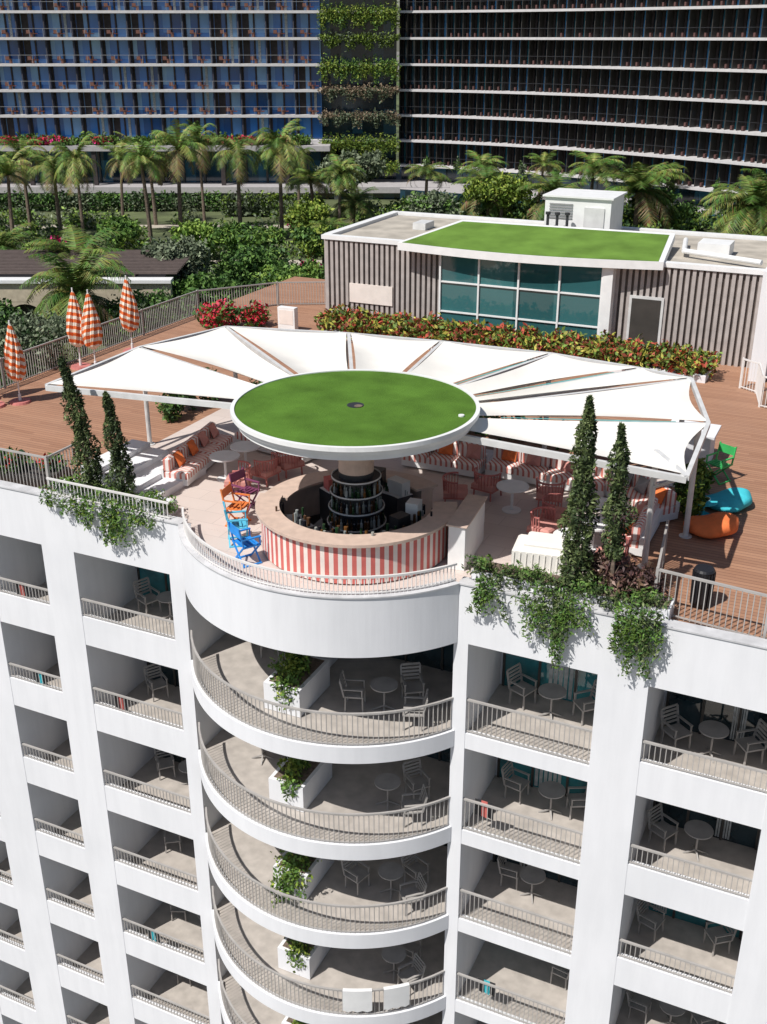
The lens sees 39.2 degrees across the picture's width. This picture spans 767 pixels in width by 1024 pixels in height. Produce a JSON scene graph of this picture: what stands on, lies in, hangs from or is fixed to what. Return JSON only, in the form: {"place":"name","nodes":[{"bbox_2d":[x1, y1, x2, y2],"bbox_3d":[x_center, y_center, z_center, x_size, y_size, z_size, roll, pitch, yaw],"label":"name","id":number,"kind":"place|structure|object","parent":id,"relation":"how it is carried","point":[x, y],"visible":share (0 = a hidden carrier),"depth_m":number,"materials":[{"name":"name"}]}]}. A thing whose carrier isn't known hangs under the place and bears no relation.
{"place":"outdoors","nodes":[
{"label":"outdoors","id":0,"kind":"place"},
{"bbox_2d":[7,225,347,265],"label":"garden path","id":1,"kind":"structure","parent":0,"point":[176,226],"depth_m":112.45,"materials":[{"name":"concrete"}]},
{"bbox_2d":[96,215,148,249],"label":"garden tree","id":2,"kind":"object","parent":1,"relation":"on","point":[131,231],"visible":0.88,"depth_m":93.34,"materials":[{"name":"green plant"}]},
{"bbox_2d":[149,119,208,226],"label":"palm tree","id":3,"kind":"object","parent":1,"relation":"on","point":[177,142],"visible":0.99,"depth_m":97.15,"materials":[{"name":"green plant"}]},
{"bbox_2d":[267,650,311,710],"bbox_3d":[-2.285,3.693,26.535,1.116,1.860,1.927,-1,24,-1],"label":"balcony plant","id":4,"kind":"object","parent":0,"point":[297,664],"visible":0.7,"depth_m":26.18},
{"bbox_2d":[277,756,311,801],"bbox_3d":[-2.252,6.452,27.671,1.000,1.384,1.756,11,26,23],"label":"balcony plant","id":5,"kind":"object","parent":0,"point":[296,763],"visible":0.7,"depth_m":27.28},
{"bbox_2d":[268,848,321,907],"bbox_3d":[-2.296,9.006,28.756,1.443,2.384,2.300,0,24,1],"label":"balcony plant","id":6,"kind":"object","parent":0,"point":[283,880],"visible":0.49,"depth_m":28.26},
{"bbox_2d":[0,76,757,378],"bbox_3d":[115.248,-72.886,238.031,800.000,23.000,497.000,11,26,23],"label":"garden terrain","id":7,"kind":"structure","parent":0,"point":[163,217],"depth_m":116.92,"materials":[{"name":"plant"}]},
{"bbox_2d":[0,147,35,242],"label":"palm tree","id":8,"kind":"object","parent":7,"relation":"on","point":[7,170],"visible":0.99,"depth_m":95.46,"materials":[{"name":"green plant"}]},
{"bbox_2d":[0,136,48,235],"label":"palm tree","id":9,"kind":"object","parent":7,"relation":"on","point":[19,145],"visible":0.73,"depth_m":104.09,"materials":[{"name":"green plant"}]},
{"bbox_2d":[0,308,67,383],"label":"olive tree","id":10,"kind":"object","parent":7,"relation":"on","point":[37,336],"visible":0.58,"depth_m":39.85,"materials":[{"name":"green plant"}]},
{"bbox_2d":[0,309,68,371],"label":"olive tree","id":11,"kind":"object","parent":7,"relation":"on","point":[56,321],"visible":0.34,"depth_m":58.84,"materials":[{"name":"green plant"}]},
{"bbox_2d":[25,154,79,231],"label":"palm tree","id":12,"kind":"object","parent":7,"relation":"on","point":[51,164],"visible":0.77,"depth_m":101.90,"materials":[{"name":"green plant"}]},
{"bbox_2d":[23,224,124,259],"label":"date palm","id":13,"kind":"object","parent":7,"relation":"on","point":[79,245],"visible":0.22,"depth_m":75.34,"materials":[{"name":"green plant"}]},
{"bbox_2d":[49,133,102,240],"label":"palm tree","id":14,"kind":"object","parent":7,"relation":"on","point":[75,160],"visible":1,"depth_m":96.36,"materials":[{"name":"green plant"}]},
{"bbox_2d":[19,245,133,358],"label":"date palm","id":15,"kind":"object","parent":7,"relation":"on","point":[83,276],"visible":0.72,"depth_m":61.70,"materials":[{"name":"green plant"}]},
{"bbox_2d":[0,250,189,339],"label":"arcade building","id":16,"kind":"structure","parent":7,"relation":"on","point":[18,268],"depth_m":69.14,"materials":[{"name":"metal"}]},
{"bbox_2d":[0,189,222,211],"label":"clipped hedge","id":17,"kind":"object","parent":7,"relation":"on","point":[46,200],"visible":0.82,"depth_m":121.81,"materials":[{"name":"green plant"}]},
{"bbox_2d":[96,136,139,215],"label":"palm tree","id":18,"kind":"object","parent":7,"relation":"on","point":[120,160],"visible":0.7,"depth_m":104.87,"materials":[{"name":"green plant"}]},
{"bbox_2d":[112,131,171,241],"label":"palm tree","id":19,"kind":"object","parent":7,"relation":"on","point":[140,151],"visible":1,"depth_m":96.44,"materials":[{"name":"green plant"}]},
{"bbox_2d":[100,286,184,345],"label":"garden tree","id":20,"kind":"object","parent":7,"relation":"on","point":[148,299],"visible":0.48,"depth_m":63.00,"materials":[{"name":"green plant"}]},
{"bbox_2d":[140,232,212,279],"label":"olive tree","id":21,"kind":"object","parent":7,"relation":"on","point":[188,246],"visible":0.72,"depth_m":73.67,"materials":[{"name":"green plant"}]},
{"bbox_2d":[167,218,220,267],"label":"garden tree","id":22,"kind":"object","parent":7,"relation":"on","point":[199,230],"visible":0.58,"depth_m":89.67,"materials":[{"name":"green plant"}]},
{"bbox_2d":[178,120,222,220],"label":"palm tree","id":23,"kind":"object","parent":7,"relation":"on","point":[203,137],"visible":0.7,"depth_m":106.47,"materials":[{"name":"green plant"}]},
{"bbox_2d":[171,271,236,311],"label":"ficus tree","id":24,"kind":"object","parent":7,"relation":"on","point":[192,282],"visible":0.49,"depth_m":69.61,"materials":[{"name":"green plant"}]},
{"bbox_2d":[0,200,408,285],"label":"garden shrubs","id":25,"kind":"object","parent":7,"relation":"on","point":[90,220],"visible":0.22,"depth_m":110.82,"materials":[{"name":"green plant"}]},
{"bbox_2d":[209,137,263,225],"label":"palm tree","id":26,"kind":"object","parent":7,"relation":"on","point":[238,163],"visible":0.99,"depth_m":100.36,"materials":[{"name":"green plant"}]},
{"bbox_2d":[211,244,285,295],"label":"ficus tree","id":27,"kind":"object","parent":7,"relation":"on","point":[242,270],"visible":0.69,"depth_m":75.15,"materials":[{"name":"green plant"}]},
{"bbox_2d":[208,217,289,260],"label":"garden tree","id":28,"kind":"object","parent":7,"relation":"on","point":[233,236],"visible":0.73,"depth_m":85.59,"materials":[{"name":"green plant"}]},
{"bbox_2d":[217,188,325,217],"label":"clipped hedge","id":29,"kind":"object","parent":7,"relation":"on","point":[259,204],"visible":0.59,"depth_m":117.96,"materials":[{"name":"green plant"}]},
{"bbox_2d":[247,119,306,233],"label":"palm tree","id":30,"kind":"object","parent":7,"relation":"on","point":[278,148],"visible":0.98,"depth_m":101.72,"materials":[{"name":"green plant"}]},
{"bbox_2d":[252,257,324,287],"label":"ficus tree","id":31,"kind":"object","parent":7,"relation":"on","point":[279,272],"visible":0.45,"depth_m":72.24,"materials":[{"name":"green plant"}]},
{"bbox_2d":[282,168,331,203],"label":"palm tree","id":32,"kind":"object","parent":7,"relation":"on","point":[308,174],"visible":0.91,"depth_m":107.37,"materials":[{"name":"green plant"}]},
{"bbox_2d":[283,198,334,227],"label":"garden tree","id":33,"kind":"object","parent":7,"relation":"on","point":[315,211],"visible":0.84,"depth_m":100.18,"materials":[{"name":"green plant"}]},
{"bbox_2d":[286,222,354,275],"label":"garden tree","id":34,"kind":"object","parent":7,"relation":"on","point":[309,240],"visible":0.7,"depth_m":87.36,"materials":[{"name":"green plant"}]},
{"bbox_2d":[316,154,365,220],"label":"palm tree","id":35,"kind":"object","parent":7,"relation":"on","point":[340,169],"visible":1,"depth_m":105.26,"materials":[{"name":"green plant"}]},
{"bbox_2d":[313,147,389,218],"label":"garden tree","id":36,"kind":"object","parent":7,"relation":"on","point":[372,163],"visible":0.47,"depth_m":113.63,"materials":[{"name":"green plant"}]},
{"bbox_2d":[330,186,380,222],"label":"date palm","id":37,"kind":"object","parent":7,"relation":"on","point":[352,203],"visible":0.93,"depth_m":107.85,"materials":[{"name":"green plant"}]},
{"bbox_2d":[0,0,766,231],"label":"tower hotel","id":38,"kind":"structure","parent":7,"relation":"on","point":[512,83],"depth_m":128.70,"materials":[{"name":"blue glass"}]},
{"bbox_2d":[404,162,450,193],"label":"palm tree","id":39,"kind":"object","parent":7,"relation":"on","point":[426,170],"visible":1,"depth_m":112.26,"materials":[{"name":"green plant"}]},
{"bbox_2d":[400,189,463,214],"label":"garden tree","id":40,"kind":"object","parent":7,"relation":"on","point":[438,202],"visible":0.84,"depth_m":103.83,"materials":[{"name":"green plant"}]},
{"bbox_2d":[451,164,523,217],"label":"date palm","id":41,"kind":"object","parent":7,"relation":"on","point":[482,178],"visible":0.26,"depth_m":110.77,"materials":[{"name":"green plant"}]},
{"bbox_2d":[462,171,532,217],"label":"garden tree","id":42,"kind":"object","parent":7,"relation":"on","point":[501,188],"visible":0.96,"depth_m":107.77,"materials":[{"name":"green plant"}]},
{"bbox_2d":[515,170,588,220],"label":"date palm","id":43,"kind":"object","parent":7,"relation":"on","point":[553,183],"visible":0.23,"depth_m":106.16,"materials":[{"name":"green plant"}]},
{"bbox_2d":[378,191,761,235],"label":"garden shrubs","id":44,"kind":"object","parent":7,"relation":"on","point":[520,211],"visible":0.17,"depth_m":109.76,"materials":[{"name":"green plant"}]},
{"bbox_2d":[568,150,625,189],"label":"palm tree","id":45,"kind":"object","parent":7,"relation":"on","point":[594,164],"visible":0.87,"depth_m":112.36,"materials":[{"name":"green plant"}]},
{"bbox_2d":[593,159,684,228],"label":"date palm","id":46,"kind":"object","parent":7,"relation":"on","point":[636,184],"visible":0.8,"depth_m":103.97,"materials":[{"name":"green plant"}]},
{"bbox_2d":[628,186,697,224],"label":"garden tree","id":47,"kind":"object","parent":7,"relation":"on","point":[679,206],"visible":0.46,"depth_m":107.60,"materials":[{"name":"green plant"}]},
{"bbox_2d":[696,174,766,235],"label":"date palm","id":48,"kind":"object","parent":7,"relation":"on","point":[748,210],"visible":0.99,"depth_m":94.90,"materials":[{"name":"green plant"}]},
{"bbox_2d":[150,409,669,590],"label":"terrace floor","id":49,"kind":"structure","parent":0,"point":[199,500],"depth_m":28.14,"materials":[{"name":"tile"}]},
{"bbox_2d":[81,439,205,497],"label":"white steps","id":50,"kind":"structure","parent":49,"relation":"on","point":[147,459],"depth_m":29.51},
{"bbox_2d":[159,422,232,485],"bbox_3d":[-5.304,-1.718,30.667,0.840,0.760,3.200,6,25,14],"label":"striped sofa","id":51,"kind":"object","parent":49,"relation":"on","point":[186,461],"visible":0.96,"depth_m":30.22,"materials":[{"name":"white fabric"}]},
{"bbox_2d":[228,522,261,567],"bbox_3d":[-3.222,0.718,25.033,0.557,1.016,0.570,-15,28,-31],"label":"folding chair","id":52,"kind":"object","parent":49,"relation":"on","point":[246,542],"visible":0.92,"depth_m":24.98,"materials":[{"name":"blue paint"}]},
{"bbox_2d":[230,369,479,583],"bbox_3d":[-0.647,-0.882,25.525,5.740,3.530,5.740,11,26,23],"label":"round bar","id":53,"kind":"object","parent":49,"relation":"on","point":[356,512],"visible":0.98,"depth_m":24.68,"materials":[{"name":"plant"}]},
{"bbox_2d":[53,479,673,618],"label":"parapet planters","id":54,"kind":"object","parent":49,"relation":"on","point":[667,612],"visible":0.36,"depth_m":23.69,"materials":[{"name":"white concrete"}]},
{"bbox_2d":[57,355,103,489],"bbox_3d":[-7.772,-2.195,27.842,1.111,3.771,0.966,11,26,23],"label":"cypress tree","id":55,"kind":"object","parent":54,"relation":"in","point":[73,396],"visible":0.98,"depth_m":27.76,"materials":[{"name":"green plant"}]},
{"bbox_2d":[101,390,136,496],"bbox_3d":[-6.729,-1.644,27.547,0.922,3.010,0.819,11,26,23],"label":"cypress tree","id":56,"kind":"object","parent":54,"relation":"in","point":[122,472],"visible":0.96,"depth_m":27.47,"materials":[{"name":"green plant"}]},
{"bbox_2d":[556,395,600,590],"bbox_3d":[4.128,-0.269,22.541,0.996,4.565,0.947,11,26,23],"label":"cypress tree","id":57,"kind":"object","parent":54,"relation":"in","point":[581,489],"visible":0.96,"depth_m":22.46,"materials":[{"name":"green plant"}]},
{"bbox_2d":[600,421,639,591],"bbox_3d":[4.855,0.031,22.334,0.874,3.949,0.776,11,26,23],"label":"cypress tree","id":58,"kind":"object","parent":54,"relation":"in","point":[614,551],"visible":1,"depth_m":22.18,"materials":[{"name":"green plant"}]},
{"bbox_2d":[572,545,669,597],"bbox_3d":[5.017,1.381,23.069,2.234,1.345,0.958,11,26,23],"label":"purple shrub","id":59,"kind":"object","parent":54,"relation":"on","point":[623,577],"visible":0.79,"depth_m":22.88,"materials":[{"name":"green plant"}]},
{"bbox_2d":[45,326,710,569],"bbox_3d":[0.151,-2.283,29.105,16.900,3.190,7.683,11,26,23],"label":"shade sail canopy","id":60,"kind":"object","parent":49,"relation":"on","point":[655,445],"visible":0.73,"depth_m":28.40,"materials":[{"name":"white fabric"}]},
{"bbox_2d":[401,440,487,476],"bbox_3d":[1.725,-1.642,30.495,2.300,0.760,0.840,11,26,23],"label":"striped sofa","id":61,"kind":"object","parent":49,"relation":"on","point":[464,458],"visible":0.66,"depth_m":30.24,"materials":[{"name":"white fabric"}]},
{"bbox_2d":[446,494,487,570],"bbox_3d":[1.942,0.472,25.404,0.550,1.140,1.900,8,25,18],"label":"service counter","id":62,"kind":"object","parent":49,"relation":"on","point":[465,523],"visible":0.98,"depth_m":24.85,"materials":[{"name":"white paint"}]},
{"bbox_2d":[496,479,528,513],"bbox_3d":[3.327,-0.363,27.831,0.840,0.700,0.840,11,26,23],"label":"round table","id":63,"kind":"object","parent":49,"relation":"on","point":[512,486],"visible":1,"depth_m":27.76,"materials":[{"name":"white paint"}]},
{"bbox_2d":[511,531,566,575],"bbox_3d":[3.578,1.007,24.493,1.200,0.900,0.865,7,25,16],"label":"covered furniture","id":64,"kind":"object","parent":49,"relation":"on","point":[543,550],"visible":0.48,"depth_m":24.14,"materials":[{"name":"white fabric"}]},
{"bbox_2d":[526,506,562,533],"bbox_3d":[3.906,0.349,26.165,0.680,0.752,0.779,19,30,36],"label":"lounge armchair","id":65,"kind":"object","parent":49,"relation":"on","point":[543,525],"visible":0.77,"depth_m":26.08,"materials":[{"name":"pink wicker"}]},
{"bbox_2d":[485,447,613,496],"bbox_3d":[4.529,-1.201,29.502,3.400,0.760,0.840,12,27,25],"label":"striped sofa","id":66,"kind":"object","parent":49,"relation":"on","point":[521,466],"visible":0.56,"depth_m":29.52,"materials":[{"name":"white fabric"}]},
{"bbox_2d":[602,471,679,521],"bbox_3d":[6.632,-0.536,28.000,0.840,0.760,2.300,-11,26,-23],"label":"striped sofa","id":67,"kind":"object","parent":49,"relation":"on","point":[637,491],"visible":0.49,"depth_m":27.51,"materials":[{"name":"white fabric"}]},
{"bbox_2d":[620,497,661,555],"bbox_3d":[6.149,0.267,26.188,0.840,0.760,2.000,11,26,23],"label":"striped sofa","id":68,"kind":"object","parent":49,"relation":"on","point":[637,533],"visible":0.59,"depth_m":25.53,"materials":[{"name":"white fabric"}]},
{"bbox_2d":[671,419,720,466],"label":"white plinth","id":69,"kind":"structure","parent":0,"point":[708,446],"depth_m":30.68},
{"bbox_3d":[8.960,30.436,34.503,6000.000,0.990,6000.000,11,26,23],"label":"ground","id":70,"kind":"structure","parent":0,"visible":0},
{"bbox_2d":[0,480,766,1023],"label":"walls","id":71,"kind":"structure","parent":70,"relation":"on","point":[232,622],"depth_m":28.09,"materials":[{"name":"paint"}]},
{"bbox_2d":[38,473,177,548],"bbox_3d":[-7.137,-0.032,28.079,4.230,1.615,1.241,11,26,23],"label":"trailing planter shrub","id":72,"kind":"object","parent":71,"relation":"on","point":[113,519],"visible":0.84,"depth_m":27.63,"materials":[{"name":"green plant"}]},
{"bbox_2d":[0,277,766,638],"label":"roof deck","id":73,"kind":"structure","parent":71,"relation":"on","point":[38,425],"depth_m":33.56,"materials":[{"name":"wood"}]},
{"bbox_2d":[4,320,31,405],"bbox_3d":[-12.220,-4.969,35.650,0.720,2.800,0.720,11,26,23],"label":"closed parasol","id":74,"kind":"object","parent":73,"relation":"on","point":[14,364],"visible":1,"depth_m":35.44,"materials":[{"name":"orange fabric"}]},
{"bbox_2d":[0,459,70,488],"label":"flower box trough","id":75,"kind":"object","parent":73,"relation":"on","point":[31,476],"visible":0.5,"depth_m":29.67,"materials":[{"name":"white metal"}]},
{"bbox_2d":[0,446,68,475],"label":"flower box","id":76,"kind":"object","parent":75,"relation":"in","point":[26,464],"visible":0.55,"depth_m":29.85,"materials":[{"name":"metal"}]},
{"bbox_2d":[0,444,91,490],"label":"deck railing","id":77,"kind":"object","parent":73,"relation":"on","point":[46,463],"visible":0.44,"depth_m":29.03,"materials":[{"name":"metal"}]},
{"bbox_2d":[66,288,90,369],"bbox_3d":[-11.260,-6.742,39.444,0.763,2.968,0.763,-14,28,-29],"label":"closed parasol","id":78,"kind":"object","parent":73,"relation":"on","point":[73,321],"visible":0.88,"depth_m":39.17,"materials":[{"name":"orange fabric"}]},
{"bbox_2d":[81,289,102,363],"bbox_3d":[-10.626,-6.623,39.173,0.763,2.968,0.763,0,24,0],"label":"closed parasol","id":79,"kind":"object","parent":73,"relation":"on","point":[91,331],"visible":0.76,"depth_m":38.90,"materials":[{"name":"orange fabric"}]},
{"bbox_2d":[119,275,139,351],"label":"closed parasol","id":80,"kind":"object","parent":73,"relation":"on","point":[129,316],"visible":0.84,"depth_m":41.18,"materials":[{"name":"orange fabric"}]},
{"bbox_2d":[0,281,325,388],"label":"deck railing","id":81,"kind":"object","parent":73,"relation":"on","point":[139,335],"visible":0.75,"depth_m":44.83,"materials":[{"name":"metal"}]},
{"bbox_2d":[155,366,219,422],"bbox_3d":[-6.484,-3.947,35.139,1.620,1.628,3.211,11,26,23],"label":"terrace shrub","id":82,"kind":"object","parent":73,"relation":"on","point":[170,411],"visible":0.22,"depth_m":34.27,"materials":[{"name":"green plant"}]},
{"bbox_2d":[192,298,270,329],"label":"bougainvillea shrub","id":83,"kind":"object","parent":73,"relation":"on","point":[257,314],"visible":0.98,"depth_m":45.20,"materials":[{"name":"red plant"}]},
{"bbox_2d":[325,328,711,382],"bbox_3d":[4.717,-6.248,41.682,15.400,0.250,1.350,11,26,23],"label":"hedge planter","id":84,"kind":"object","parent":73,"relation":"on","point":[700,378],"visible":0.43,"depth_m":38.79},
{"bbox_2d":[313,303,722,378],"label":"croton hedge","id":85,"kind":"object","parent":84,"relation":"in","point":[613,349],"visible":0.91,"depth_m":40.66,"materials":[{"name":"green plant"}]},
{"bbox_2d":[672,457,715,518],"bbox_3d":[8.024,-0.727,27.943,1.182,1.590,2.540,11,26,23],"label":"terrace shrub","id":86,"kind":"object","parent":73,"relation":"on","point":[703,479],"visible":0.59,"depth_m":27.47,"materials":[{"name":"green plant"}]},
{"bbox_2d":[689,564,715,608],"bbox_3d":[6.866,1.606,23.157,0.490,0.900,0.500,11,26,23],"label":"litter bin","id":87,"kind":"object","parent":73,"relation":"on","point":[705,571],"visible":0.91,"depth_m":22.99,"materials":[{"name":"black plastic"}]},
{"bbox_2d":[654,520,766,638],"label":"deck railing","id":88,"kind":"object","parent":73,"relation":"on","point":[661,561],"visible":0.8,"depth_m":22.26,"materials":[{"name":"metal"}]},
{"bbox_2d":[683,512,738,538],"bbox_3d":[8.108,0.275,26.629,1.326,0.520,1.139,6,25,12],"label":"bean bag","id":89,"kind":"object","parent":73,"relation":"on","point":[715,525],"visible":0.93,"depth_m":26.32,"materials":[{"name":"orange fabric"}]},
{"bbox_2d":[708,487,752,512],"bbox_3d":[9.009,-0.342,28.073,1.246,0.478,1.077,-4,24,-9],"label":"bean bag","id":90,"kind":"object","parent":73,"relation":"on","point":[734,500],"visible":0.91,"depth_m":27.81,"materials":[{"name":"teal fabric"}]},
{"bbox_2d":[0,477,766,1023],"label":"balcony railings","id":91,"kind":"object","parent":71,"relation":"on","point":[206,757],"visible":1,"depth_m":27.04,"materials":[{"name":"metal"}]},
{"bbox_2d":[15,584,495,996],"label":"drying clothes","id":92,"kind":"object","parent":91,"relation":"hanging from","point":[480,985],"visible":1,"depth_m":28.55,"materials":[{"name":"teal fabric"}]},
{"bbox_2d":[342,982,409,1011],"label":"towels","id":93,"kind":"object","parent":91,"relation":"attached to","point":[360,1000],"visible":1,"depth_m":28.26,"materials":[{"name":"white fabric"}]},
{"bbox_2d":[400,662,424,703],"bbox_3d":[0.715,4.287,26.697,0.520,0.921,0.600,-4,24,-9],"label":"balcony chair","id":94,"kind":"object","parent":71,"relation":"on","point":[411,687],"visible":0.93,"depth_m":26.76,"materials":[{"name":"plastic"}]},
{"bbox_2d":[402,758,430,798],"bbox_3d":[0.850,6.951,27.794,0.520,0.921,0.600,-11,26,-24],"label":"balcony chair","id":95,"kind":"object","parent":71,"relation":"on","point":[414,784],"visible":0.93,"depth_m":27.81,"materials":[{"name":"plastic"}]},
{"bbox_2d":[136,567,766,1023],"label":"balcony doors","id":96,"kind":"structure","parent":71,"relation":"attached to","point":[314,685],"depth_m":27.23,"materials":[{"name":"glass"}]},
{"bbox_2d":[501,760,529,804],"bbox_3d":[3.406,6.954,27.787,0.600,0.921,0.520,16,28,31],"label":"balcony chair","id":97,"kind":"object","parent":71,"relation":"on","point":[517,783],"visible":0.95,"depth_m":27.75,"materials":[{"name":"plastic"}]},
{"bbox_2d":[506,662,536,710],"bbox_3d":[3.414,4.317,26.628,0.520,0.921,0.600,-21,32,-39],"label":"balcony chair","id":98,"kind":"object","parent":71,"relation":"on","point":[522,688],"visible":1,"depth_m":26.61,"materials":[{"name":"plastic"}]},
{"bbox_2d":[321,188,766,381],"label":"roof pavilion","id":99,"kind":"structure","parent":71,"relation":"on","point":[583,261],"depth_m":42.18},
{"bbox_2d":[461,553,671,680],"bbox_3d":[3.871,2.305,23.498,4.763,2.189,1.238,11,26,23],"label":"trailing planter shrub","id":100,"kind":"object","parent":71,"relation":"on","point":[481,598],"visible":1,"depth_m":22.90,"materials":[{"name":"green plant"}]},
{"bbox_2d":[636,899,664,942],"bbox_3d":[6.769,10.309,27.324,0.600,0.921,0.520,19,30,36],"label":"balcony chair","id":101,"kind":"object","parent":71,"relation":"on","point":[652,920],"visible":0.92,"depth_m":27.27,"materials":[{"name":"plastic"}]},
{"bbox_2d":[647,802,678,852],"bbox_3d":[6.778,7.673,26.165,0.520,0.921,0.600,-18,29,-34],"label":"balcony chair","id":102,"kind":"object","parent":71,"relation":"on","point":[663,829],"visible":0.99,"depth_m":26.14,"materials":[{"name":"plastic"}]},
{"bbox_2d":[660,703,692,754],"bbox_3d":[6.788,5.037,25.004,0.520,0.921,0.600,-11,26,-24],"label":"balcony chair","id":103,"kind":"object","parent":71,"relation":"on","point":[677,731],"visible":0.99,"depth_m":25.01,"materials":[{"name":"plastic"}]},
{"bbox_2d":[683,820,713,861],"bbox_3d":[7.540,7.923,25.854,0.680,0.746,0.680,11,26,23],"label":"balcony table","id":104,"kind":"object","parent":71,"relation":"on","point":[697,830],"visible":1,"depth_m":25.73,"materials":[{"name":"plastic"}]},
{"bbox_2d":[698,720,728,762],"bbox_3d":[7.540,5.290,24.688,0.680,0.746,0.680,11,26,23],"label":"balcony table","id":105,"kind":"object","parent":71,"relation":"on","point":[712,729],"visible":0.98,"depth_m":24.59,"materials":[{"name":"plastic"}]},
{"bbox_2d":[732,718,766,764],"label":"balcony chair","id":106,"kind":"object","parent":71,"relation":"on","point":[750,744],"visible":0.98,"depth_m":24.48,"materials":[{"name":"plastic"}]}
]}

